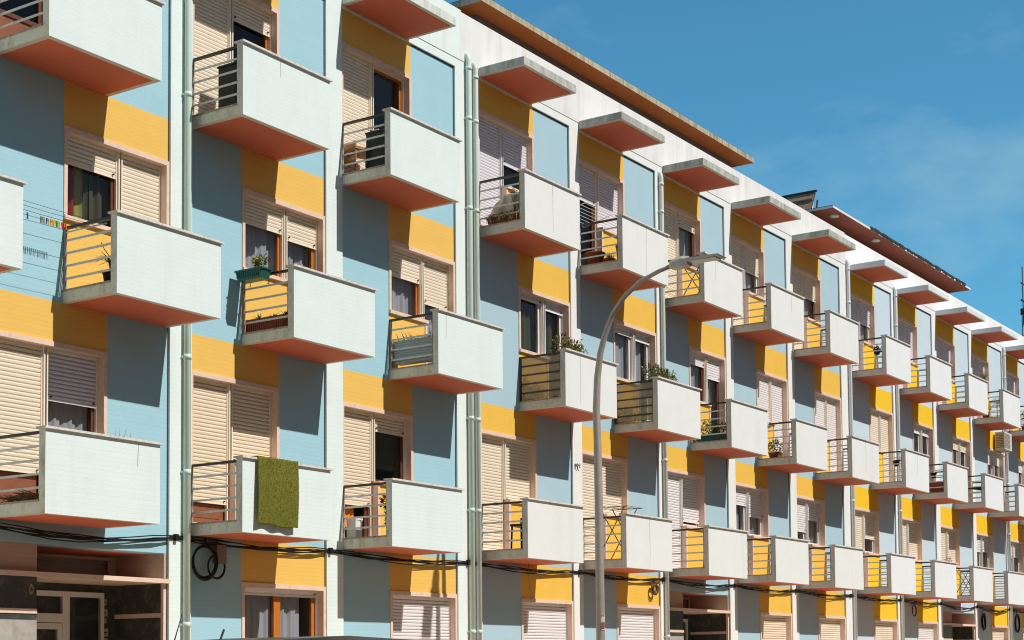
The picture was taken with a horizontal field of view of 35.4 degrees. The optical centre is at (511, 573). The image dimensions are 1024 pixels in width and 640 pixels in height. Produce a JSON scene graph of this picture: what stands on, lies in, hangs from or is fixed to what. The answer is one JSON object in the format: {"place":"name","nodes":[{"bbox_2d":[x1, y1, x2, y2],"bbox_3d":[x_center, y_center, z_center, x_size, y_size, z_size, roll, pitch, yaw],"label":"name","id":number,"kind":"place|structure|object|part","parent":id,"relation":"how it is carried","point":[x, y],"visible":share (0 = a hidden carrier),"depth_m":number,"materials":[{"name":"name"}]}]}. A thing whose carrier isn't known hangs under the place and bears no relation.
{"place":"outdoors","nodes":[
{"label":"outdoors","id":0,"kind":"place"},
{"bbox_2d":[174,614,406,639],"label":"parked car","id":1,"kind":"object","parent":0,"point":[326,638],"visible":1,"depth_m":11.47,"materials":[{"name":"paint"}]},
{"bbox_2d":[444,0,1023,336],"label":"sky","id":2,"kind":"structure","parent":0,"point":[905,118],"materials":[{"name":"blue"}]},
{"bbox_2d":[873,343,881,367],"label":"potted plant","id":3,"kind":"object","parent":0,"point":[876,353],"visible":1,"depth_m":42.63,"materials":[{"name":"plant"}]},
{"bbox_2d":[806,205,1023,639],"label":"apartment building","id":4,"kind":"structure","parent":0,"point":[921,398],"depth_m":47.13,"materials":[{"name":"white paint"}]},
{"bbox_2d":[781,190,817,209],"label":"solar panel","id":5,"kind":"object","parent":4,"relation":"on","point":[804,200],"visible":0.21,"depth_m":44.41,"materials":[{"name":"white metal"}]},
{"bbox_2d":[850,292,875,370],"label":"window","id":6,"kind":"structure","parent":4,"relation":"in","point":[862,310],"depth_m":43.97,"materials":[{"name":"plastic"}]},
{"bbox_2d":[855,507,880,586],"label":"window","id":7,"kind":"structure","parent":4,"relation":"in","point":[867,522],"depth_m":43.52,"materials":[{"name":"plastic"}]},
{"bbox_2d":[869,405,893,481],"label":"window","id":8,"kind":"structure","parent":4,"relation":"in","point":[880,421],"depth_m":44.98,"materials":[{"name":"plastic"}]},
{"bbox_2d":[874,618,897,639],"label":"window","id":9,"kind":"structure","parent":4,"relation":"in","point":[884,629],"depth_m":44.49,"materials":[{"name":"plastic"}]},
{"bbox_2d":[893,460,899,465],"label":"potted plant","id":10,"kind":"object","parent":4,"relation":"on","point":[896,461],"visible":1,"depth_m":43.36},
{"bbox_2d":[898,316,918,388],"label":"window","id":11,"kind":"structure","parent":4,"relation":"in","point":[907,331],"depth_m":47.01,"materials":[{"name":"stone"}]},
{"bbox_2d":[902,517,923,561],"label":"window","id":12,"kind":"structure","parent":4,"relation":"in","point":[912,528],"depth_m":46.60,"materials":[{"name":"plastic"}]},
{"bbox_2d":[912,420,934,481],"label":"window","id":13,"kind":"structure","parent":4,"relation":"in","point":[920,429],"depth_m":47.98,"materials":[{"name":"plastic"}]},
{"bbox_2d":[917,621,938,639],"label":"window","id":14,"kind":"structure","parent":4,"relation":"in","point":[926,630],"depth_m":47.28,"materials":[{"name":"plastic"}]},
{"bbox_2d":[929,482,942,492],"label":"planter","id":15,"kind":"object","parent":4,"relation":"on","point":[935,484],"visible":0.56,"depth_m":46.29,"materials":[{"name":"ceramic"}]},
{"bbox_2d":[936,335,956,404],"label":"window","id":16,"kind":"structure","parent":4,"relation":"in","point":[945,350],"depth_m":49.73,"materials":[{"name":"plastic"}]},
{"bbox_2d":[941,525,960,567],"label":"window","id":17,"kind":"structure","parent":4,"relation":"in","point":[950,536],"depth_m":49.40,"materials":[{"name":"plastic"}]},
{"bbox_2d":[952,434,971,501],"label":"window","id":18,"kind":"structure","parent":4,"relation":"in","point":[959,444],"depth_m":50.88,"materials":[{"name":"plastic"}]},
{"bbox_2d":[956,570,969,594],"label":"drying rack","id":19,"kind":"object","parent":4,"relation":"on","point":[962,571],"visible":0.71,"depth_m":48.09,"materials":[{"name":"grey metal"}]},
{"bbox_2d":[968,487,980,490],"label":"parasol","id":20,"kind":"object","parent":4,"relation":"on","point":[975,488],"visible":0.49,"depth_m":49.21,"materials":[{"name":"black fabric"}]},
{"bbox_2d":[972,353,990,418],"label":"window","id":21,"kind":"structure","parent":4,"relation":"in","point":[979,364],"depth_m":52.50,"materials":[{"name":"plastic"}]},
{"bbox_2d":[978,370,989,383],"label":"potted plant","id":22,"kind":"object","parent":4,"relation":"on","point":[984,376],"visible":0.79,"depth_m":49.54,"materials":[{"name":"green plant"}]},
{"bbox_2d":[977,532,994,572],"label":"window","id":23,"kind":"structure","parent":4,"relation":"in","point":[985,542],"depth_m":52.38,"materials":[{"name":"plastic"}]},
{"bbox_2d":[992,398,998,416],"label":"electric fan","id":24,"kind":"object","parent":4,"relation":"on","point":[996,403],"visible":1,"depth_m":51.15},
{"bbox_2d":[987,447,1004,510],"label":"window","id":25,"kind":"structure","parent":4,"relation":"in","point":[991,453],"depth_m":53.64,"materials":[{"name":"stone"}]},
{"bbox_2d":[991,625,1008,639],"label":"window","id":26,"kind":"structure","parent":4,"relation":"in","point":[998,632],"depth_m":53.10,"materials":[{"name":"stone"}]},
{"bbox_2d":[995,431,1011,459],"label":"air conditioner","id":27,"kind":"object","parent":4,"relation":"attached to","point":[1003,441],"visible":1,"depth_m":52.98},
{"bbox_2d":[1006,370,1020,430],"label":"window","id":28,"kind":"structure","parent":4,"relation":"in","point":[1012,380],"depth_m":55.50,"materials":[{"name":"stone"}]},
{"bbox_2d":[1011,539,1023,572],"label":"window","id":29,"kind":"structure","parent":4,"relation":"in","point":[1017,547],"depth_m":55.35,"materials":[{"name":"stone"}]},
{"bbox_2d":[1017,458,1023,484],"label":"window","id":30,"kind":"structure","parent":4,"relation":"in","point":[1020,462],"depth_m":56.06,"materials":[{"name":"stone"}]},
{"bbox_2d":[1020,267,1023,335],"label":"antenna mast","id":31,"kind":"object","parent":4,"relation":"on","point":[1022,310],"visible":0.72,"depth_m":91.96,"materials":[{"name":"grey metal"}]},
{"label":"pavement","id":32,"kind":"structure","parent":0,"visible":0},
{"bbox_2d":[0,0,504,639],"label":"apartment building","id":33,"kind":"structure","parent":32,"relation":"on","point":[194,196],"depth_m":22.84,"materials":[{"name":"white paint"}]},
{"bbox_2d":[0,490,38,502],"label":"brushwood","id":34,"kind":"object","parent":33,"relation":"on","point":[30,495],"visible":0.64,"depth_m":19.26,"materials":[{"name":"brown plant"}]},
{"bbox_2d":[0,2,42,36],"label":"window","id":35,"kind":"structure","parent":33,"relation":"in","point":[5,19],"depth_m":20.24,"materials":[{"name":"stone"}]},
{"bbox_2d":[29,584,33,594],"bbox_3d":[-5.965,0.194,19.885,0.016,0.130,0.070,-3,-4,34],"label":"house number sign","id":36,"kind":"object","parent":33,"relation":"attached to","point":[31,589],"visible":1,"depth_m":19.88,"materials":[{"name":"gold metal"}]},
{"bbox_2d":[0,330,107,501],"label":"window","id":37,"kind":"structure","parent":33,"relation":"in","point":[43,382],"depth_m":20.26,"materials":[{"name":"plastic"}]},
{"bbox_2d":[23,200,106,232],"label":"washing lines","id":38,"kind":"object","parent":33,"relation":"attached to","point":[59,225],"visible":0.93,"depth_m":20.04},
{"bbox_2d":[96,242,110,280],"bbox_3d":[-5.133,-3.926,20.386,0.375,0.603,0.444,-3,-4,34],"label":"potted plant","id":39,"kind":"object","parent":33,"relation":"on","point":[107,276],"visible":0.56,"depth_m":20.25,"materials":[{"name":"green plant"}]},
{"bbox_2d":[63,125,169,232],"bbox_3d":[-5.368,-4.646,21.405,0.381,2.165,1.840,-3,-4,34],"label":"window","id":40,"kind":"structure","parent":33,"relation":"in","point":[123,178],"depth_m":21.45,"materials":[{"name":"plastic"}]},
{"bbox_2d":[213,545,225,563],"bbox_3d":[-4.122,-0.273,22.606,0.100,0.260,0.185,-3,-4,34],"label":"junction box","id":41,"kind":"object","parent":33,"relation":"attached to","point":[220,550],"visible":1,"depth_m":22.57,"materials":[{"name":"brown metal"}]},
{"bbox_2d":[217,61,236,107],"bbox_3d":[-3.945,-6.808,22.784,0.370,0.795,0.330,-3,-4,34],"label":"cabinet","id":42,"kind":"object","parent":33,"relation":"on","point":[227,79],"visible":0.2,"depth_m":22.66,"materials":[{"name":"black plastic"}]},
{"bbox_3d":[-4.030,-6.812,22.657,0.300,0.670,0.005,-3,-4,34],"label":"door","id":43,"kind":"part","parent":42,"relation":"part of","materials":[{"name":"black plastic"}]},
{"bbox_2d":[191,370,279,522],"bbox_3d":[-4.038,-1.717,23.067,0.245,2.165,1.832,-3,-4,34],"label":"window","id":44,"kind":"structure","parent":33,"relation":"in","point":[231,417],"depth_m":23.00,"materials":[{"name":"plastic"}]},
{"bbox_2d":[193,0,278,114],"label":"window","id":45,"kind":"structure","parent":33,"relation":"in","point":[213,20],"depth_m":23.25,"materials":[{"name":"plastic"}]},
{"bbox_2d":[234,253,271,286],"bbox_3d":[-3.693,-4.374,22.977,0.567,0.445,0.283,-3,-4,34],"label":"planter","id":46,"kind":"object","parent":33,"relation":"hanging from","point":[258,273],"visible":1,"depth_m":22.89,"materials":[{"name":"green plastic"}]},
{"bbox_2d":[246,310,287,331],"bbox_3d":[-3.476,-3.636,23.160,0.805,0.323,0.249,-3,-4,34],"label":"planter","id":47,"kind":"object","parent":33,"relation":"on","point":[281,322],"visible":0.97,"depth_m":23.07,"materials":[{"name":"ceramic"}]},
{"bbox_2d":[253,455,298,527],"bbox_3d":[-3.291,-1.121,22.214,0.251,0.966,0.856,-3,-4,34],"label":"rug","id":48,"kind":"object","parent":33,"relation":"on","point":[278,496],"visible":1,"depth_m":22.15,"materials":[{"name":"green fabric"}]},
{"bbox_2d":[242,188,324,314],"bbox_3d":[-3.537,-4.501,24.141,0.382,2.165,1.840,-3,-4,34],"label":"window","id":49,"kind":"structure","parent":33,"relation":"in","point":[284,231],"depth_m":24.21,"materials":[{"name":"plastic"}]},
{"bbox_2d":[241,582,325,637],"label":"window","id":50,"kind":"structure","parent":33,"relation":"in","point":[255,597],"depth_m":23.86,"materials":[{"name":"wood"}]},
{"bbox_2d":[345,504,353,527],"bbox_3d":[-2.610,-0.920,25.443,0.024,0.381,0.300,-3,-4,34],"label":"towel","id":51,"kind":"object","parent":33,"relation":"hanging from","point":[349,512],"visible":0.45,"depth_m":25.45,"materials":[{"name":"orange fabric"}]},
{"bbox_2d":[346,518,362,537],"bbox_3d":[-2.459,-0.697,25.005,0.196,0.330,0.176,-3,-4,34],"label":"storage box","id":52,"kind":"object","parent":33,"relation":"on","point":[356,522],"visible":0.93,"depth_m":24.94,"materials":[{"name":"white plastic"}]},
{"bbox_2d":[344,140,366,170],"bbox_3d":[-2.408,-6.537,25.505,0.484,0.551,0.440,2,-4,-35],"label":"chair","id":53,"kind":"object","parent":33,"relation":"on","point":[350,148],"visible":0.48,"depth_m":25.38,"materials":[{"name":"brown wood"}]},
{"bbox_2d":[365,129,384,167],"bbox_3d":[-2.083,-6.626,25.382,0.370,0.705,0.330,-3,-4,34],"label":"cabinet","id":54,"kind":"object","parent":33,"relation":"on","point":[375,142],"visible":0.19,"depth_m":25.25,"materials":[{"name":"black plastic"}]},
{"bbox_3d":[-2.168,-6.630,25.255,0.300,0.580,0.005,-3,-4,34],"label":"door","id":55,"kind":"part","parent":54,"relation":"part of","materials":[{"name":"black plastic"}]},
{"bbox_2d":[342,42,411,172],"bbox_3d":[-2.268,-7.312,26.123,0.245,2.165,1.832,-3,-4,34],"label":"window","id":56,"kind":"structure","parent":33,"relation":"in","point":[359,68],"depth_m":25.95,"materials":[{"name":"plastic"}]},
{"bbox_2d":[343,401,412,537],"bbox_3d":[-2.218,-1.572,25.785,0.245,2.165,1.832,-3,-4,34],"label":"window","id":57,"kind":"structure","parent":33,"relation":"in","point":[360,422],"depth_m":25.71,"materials":[{"name":"plastic"}]},
{"bbox_2d":[379,495,385,524],"bbox_3d":[-1.865,-0.933,24.861,0.431,0.774,0.347,-3,-4,34],"label":"potted plant","id":58,"kind":"object","parent":33,"relation":"on","point":[382,499],"visible":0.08,"depth_m":24.88,"materials":[{"name":"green plant"}]},
{"bbox_2d":[392,330,432,367],"bbox_3d":[-1.615,-3.641,25.981,0.978,0.633,0.283,-3,-4,34],"label":"slatted planter","id":59,"kind":"object","parent":33,"relation":"on","point":[411,352],"visible":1,"depth_m":25.95,"materials":[{"name":"grey wood"}]},
{"bbox_2d":[388,239,454,363],"bbox_3d":[-1.623,-4.348,27.001,0.382,2.165,1.840,-3,-4,34],"label":"window","id":60,"kind":"structure","parent":33,"relation":"in","point":[420,281],"depth_m":27.07,"materials":[{"name":"plastic"}]},
{"bbox_2d":[390,591,457,639],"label":"window","id":61,"kind":"structure","parent":33,"relation":"in","point":[413,615],"depth_m":26.78,"materials":[{"name":"plastic"}]},
{"bbox_2d":[0,522,1023,613],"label":"cable bundle","id":62,"kind":"object","parent":33,"relation":"attached to","point":[89,538],"visible":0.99,"depth_m":25.69,"materials":[{"name":"black rubber"}]},
{"bbox_2d":[191,537,217,580],"bbox_3d":[-4.280,-0.205,22.301,0.071,0.620,0.516,-3,-4,34],"label":"cable coil","id":63,"kind":"object","parent":62,"relation":"hanging from","point":[214,570],"visible":1,"depth_m":22.31,"materials":[{"name":"black rubber"}]},
{"bbox_2d":[207,542,225,579],"bbox_3d":[-4.158,-0.189,22.510,0.041,0.545,0.363,-3,-4,34],"label":"cable coil","id":64,"kind":"object","parent":62,"relation":"hanging from","point":[221,575],"visible":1,"depth_m":22.47,"materials":[{"name":"black rubber"}]},
{"bbox_2d":[651,581,658,594],"bbox_3d":[2.951,0.273,33.090,0.088,0.354,0.240,-3,-4,34],"label":"cable coil","id":65,"kind":"object","parent":62,"relation":"hanging from","point":[654,588],"visible":1,"depth_m":33.05,"materials":[{"name":"black rubber"}]},
{"bbox_2d":[981,608,985,630],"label":"cable coil","id":66,"kind":"object","parent":62,"relation":"hanging from","point":[982,624],"visible":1,"depth_m":51.10,"materials":[{"name":"black rubber"}]},
{"bbox_2d":[1014,610,1019,632],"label":"cable coil","id":67,"kind":"object","parent":62,"relation":"hanging from","point":[1017,616],"visible":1,"depth_m":54.20,"materials":[{"name":"black rubber"}]},
{"bbox_2d":[593,253,725,639],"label":"street lamp","id":68,"kind":"object","parent":32,"relation":"on","point":[681,262],"visible":1,"depth_m":25.90,"materials":[{"name":"silver metal"}]},
{"bbox_2d":[449,0,879,639],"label":"apartment building","id":69,"kind":"structure","parent":32,"relation":"on","point":[751,334],"depth_m":32.80,"materials":[{"name":"white paint"}]},
{"bbox_2d":[485,186,519,224],"bbox_3d":[-0.191,-6.459,28.226,0.981,0.737,0.505,-3,-4,34],"label":"planter","id":70,"kind":"object","parent":69,"relation":"attached to","point":[515,215],"visible":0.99,"depth_m":28.10,"materials":[{"name":"ceramic"}]},
{"bbox_2d":[491,194,518,214],"bbox_3d":[-0.079,-6.516,28.432,0.840,0.440,0.059,-3,-4,34],"label":"cloth cover","id":71,"kind":"object","parent":69,"relation":"hanging from","point":[502,201],"visible":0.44,"depth_m":28.50,"materials":[{"name":"beige fabric"}]},
{"bbox_2d":[479,109,533,225],"bbox_3d":[-0.170,-7.161,29.257,0.245,2.165,1.832,-3,-4,34],"label":"window","id":72,"kind":"structure","parent":69,"relation":"in","point":[501,143],"depth_m":29.20,"materials":[{"name":"plastic"}]},
{"bbox_2d":[481,429,536,549],"bbox_3d":[-0.121,-1.425,28.919,0.245,2.165,1.832,-3,-4,34],"label":"window","id":73,"kind":"structure","parent":69,"relation":"in","point":[508,462],"depth_m":28.88,"materials":[{"name":"plastic"}]},
{"bbox_2d":[510,518,521,548],"bbox_3d":[0.259,-0.698,27.998,0.440,0.601,0.484,-2,-4,24],"label":"chair","id":74,"kind":"object","parent":69,"relation":"on","point":[516,525],"visible":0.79,"depth_m":27.88,"materials":[{"name":"black metal"}]},
{"bbox_2d":[518,285,569,397],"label":"window","id":75,"kind":"structure","parent":69,"relation":"in","point":[546,307],"depth_m":30.25,"materials":[{"name":"plastic"}]},
{"bbox_2d":[521,598,573,639],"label":"window","id":76,"kind":"structure","parent":69,"relation":"in","point":[541,619],"depth_m":29.97,"materials":[{"name":"plastic"}]},
{"bbox_2d":[549,332,587,365],"bbox_3d":[1.076,-4.045,29.418,0.414,0.724,1.067,-3,-4,34],"label":"balcony planter","id":77,"kind":"object","parent":69,"relation":"on","point":[570,345],"visible":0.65,"depth_m":29.28,"materials":[{"name":"plant"}]},
{"bbox_2d":[584,251,604,264],"bbox_3d":[1.627,-6.121,31.376,0.424,0.300,0.424,-3,-4,34],"label":"flower pot","id":78,"kind":"object","parent":69,"relation":"on","point":[594,259],"visible":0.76,"depth_m":31.23,"materials":[{"name":"ceramic"}]},
{"bbox_2d":[579,202,612,227],"bbox_3d":[1.418,-6.515,31.020,0.683,1.037,1.014,-3,-4,34],"label":"clothes airer","id":79,"kind":"object","parent":69,"relation":"attached to","point":[592,213],"visible":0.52,"depth_m":31.14,"materials":[{"name":"white metal"}]},
{"bbox_2d":[579,159,624,251],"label":"window","id":80,"kind":"structure","parent":69,"relation":"in","point":[600,189],"depth_m":32.16,"materials":[{"name":"plastic"}]},
{"bbox_2d":[582,450,628,559],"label":"window","id":81,"kind":"structure","parent":69,"relation":"in","point":[614,469],"depth_m":31.91,"materials":[{"name":"plastic"}]},
{"bbox_2d":[603,252,615,261],"bbox_3d":[1.876,-6.132,31.187,0.401,0.295,0.322,-3,-4,34],"label":"potted plant","id":82,"kind":"object","parent":69,"relation":"on","point":[609,258],"visible":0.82,"depth_m":31.12,"materials":[{"name":"green plant"}]},
{"bbox_2d":[603,505,642,558],"bbox_3d":[2.079,-0.757,31.180,0.755,1.068,0.604,-3,-4,34],"label":"drying rack","id":83,"kind":"object","parent":69,"relation":"on","point":[621,508],"visible":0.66,"depth_m":31.07,"materials":[{"name":"grey metal"}]},
{"bbox_2d":[613,319,656,421],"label":"window","id":84,"kind":"structure","parent":69,"relation":"in","point":[634,336],"depth_m":33.11,"materials":[{"name":"plastic"}]},
{"bbox_2d":[616,604,660,639],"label":"window","id":85,"kind":"structure","parent":69,"relation":"in","point":[634,622],"depth_m":32.85,"materials":[{"name":"plastic"}]},
{"bbox_2d":[641,361,677,396],"bbox_3d":[2.985,-3.879,32.294,0.413,0.698,1.325,-3,-4,34],"label":"balcony planter","id":86,"kind":"object","parent":69,"relation":"on","point":[666,374],"visible":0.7,"depth_m":32.01,"materials":[{"name":"plant"}]},
{"bbox_2d":[664,201,700,297],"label":"window","id":87,"kind":"structure","parent":69,"relation":"in","point":[678,223],"depth_m":34.93,"materials":[{"name":"plastic"}]},
{"bbox_2d":[668,468,705,567],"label":"window","id":88,"kind":"structure","parent":69,"relation":"in","point":[686,490],"depth_m":34.59,"materials":[{"name":"plastic"}]},
{"bbox_2d":[683,265,698,295],"bbox_3d":[3.974,-6.194,34.297,0.584,0.768,0.604,-3,-4,34],"label":"drying rack","id":89,"kind":"object","parent":69,"relation":"on","point":[692,279],"visible":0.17,"depth_m":34.12,"materials":[{"name":"metal"}]},
{"bbox_2d":[688,345,725,433],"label":"window","id":90,"kind":"structure","parent":69,"relation":"in","point":[705,367],"depth_m":36.09,"materials":[{"name":"plastic"}]},
{"bbox_2d":[696,420,725,441],"bbox_3d":[4.340,-3.102,34.832,0.760,0.529,0.343,-3,-4,34],"label":"planter","id":91,"kind":"object","parent":69,"relation":"on","point":[713,437],"visible":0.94,"depth_m":34.76,"materials":[{"name":"green plastic"}]},
{"bbox_2d":[731,234,765,324],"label":"window","id":92,"kind":"structure","parent":69,"relation":"in","point":[745,255],"depth_m":37.94,"materials":[{"name":"plastic"}]},
{"bbox_2d":[736,482,768,574],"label":"window","id":93,"kind":"structure","parent":69,"relation":"in","point":[753,501],"depth_m":37.58,"materials":[{"name":"plastic"}]},
{"bbox_2d":[756,369,788,456],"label":"window","id":94,"kind":"structure","parent":69,"relation":"in","point":[771,390],"depth_m":38.95,"materials":[{"name":"plastic"}]},
{"bbox_2d":[768,438,782,457],"bbox_3d":[6.143,-2.943,37.658,0.497,0.513,0.453,-3,-4,34],"label":"potted plant","id":95,"kind":"object","parent":69,"relation":"on","point":[773,454],"visible":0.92,"depth_m":37.58,"materials":[{"name":"green plant"}]},
{"bbox_2d":[760,612,791,639],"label":"window","id":96,"kind":"structure","parent":69,"relation":"in","point":[773,626],"depth_m":38.44,"materials":[{"name":"plastic"}]},
{"bbox_2d":[792,265,822,348],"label":"window","id":97,"kind":"structure","parent":69,"relation":"in","point":[805,284],"depth_m":40.90,"materials":[{"name":"plastic"}]},
{"bbox_2d":[797,495,826,580],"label":"window","id":98,"kind":"structure","parent":69,"relation":"in","point":[809,510],"depth_m":40.47,"materials":[{"name":"plastic"}]},
{"bbox_2d":[813,389,842,471],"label":"window","id":99,"kind":"structure","parent":69,"relation":"in","point":[827,407],"depth_m":41.81,"materials":[{"name":"plastic"}]},
{"bbox_2d":[818,615,845,639],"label":"window","id":100,"kind":"structure","parent":69,"relation":"in","point":[829,627],"depth_m":41.29,"materials":[{"name":"plastic"}]}
]}

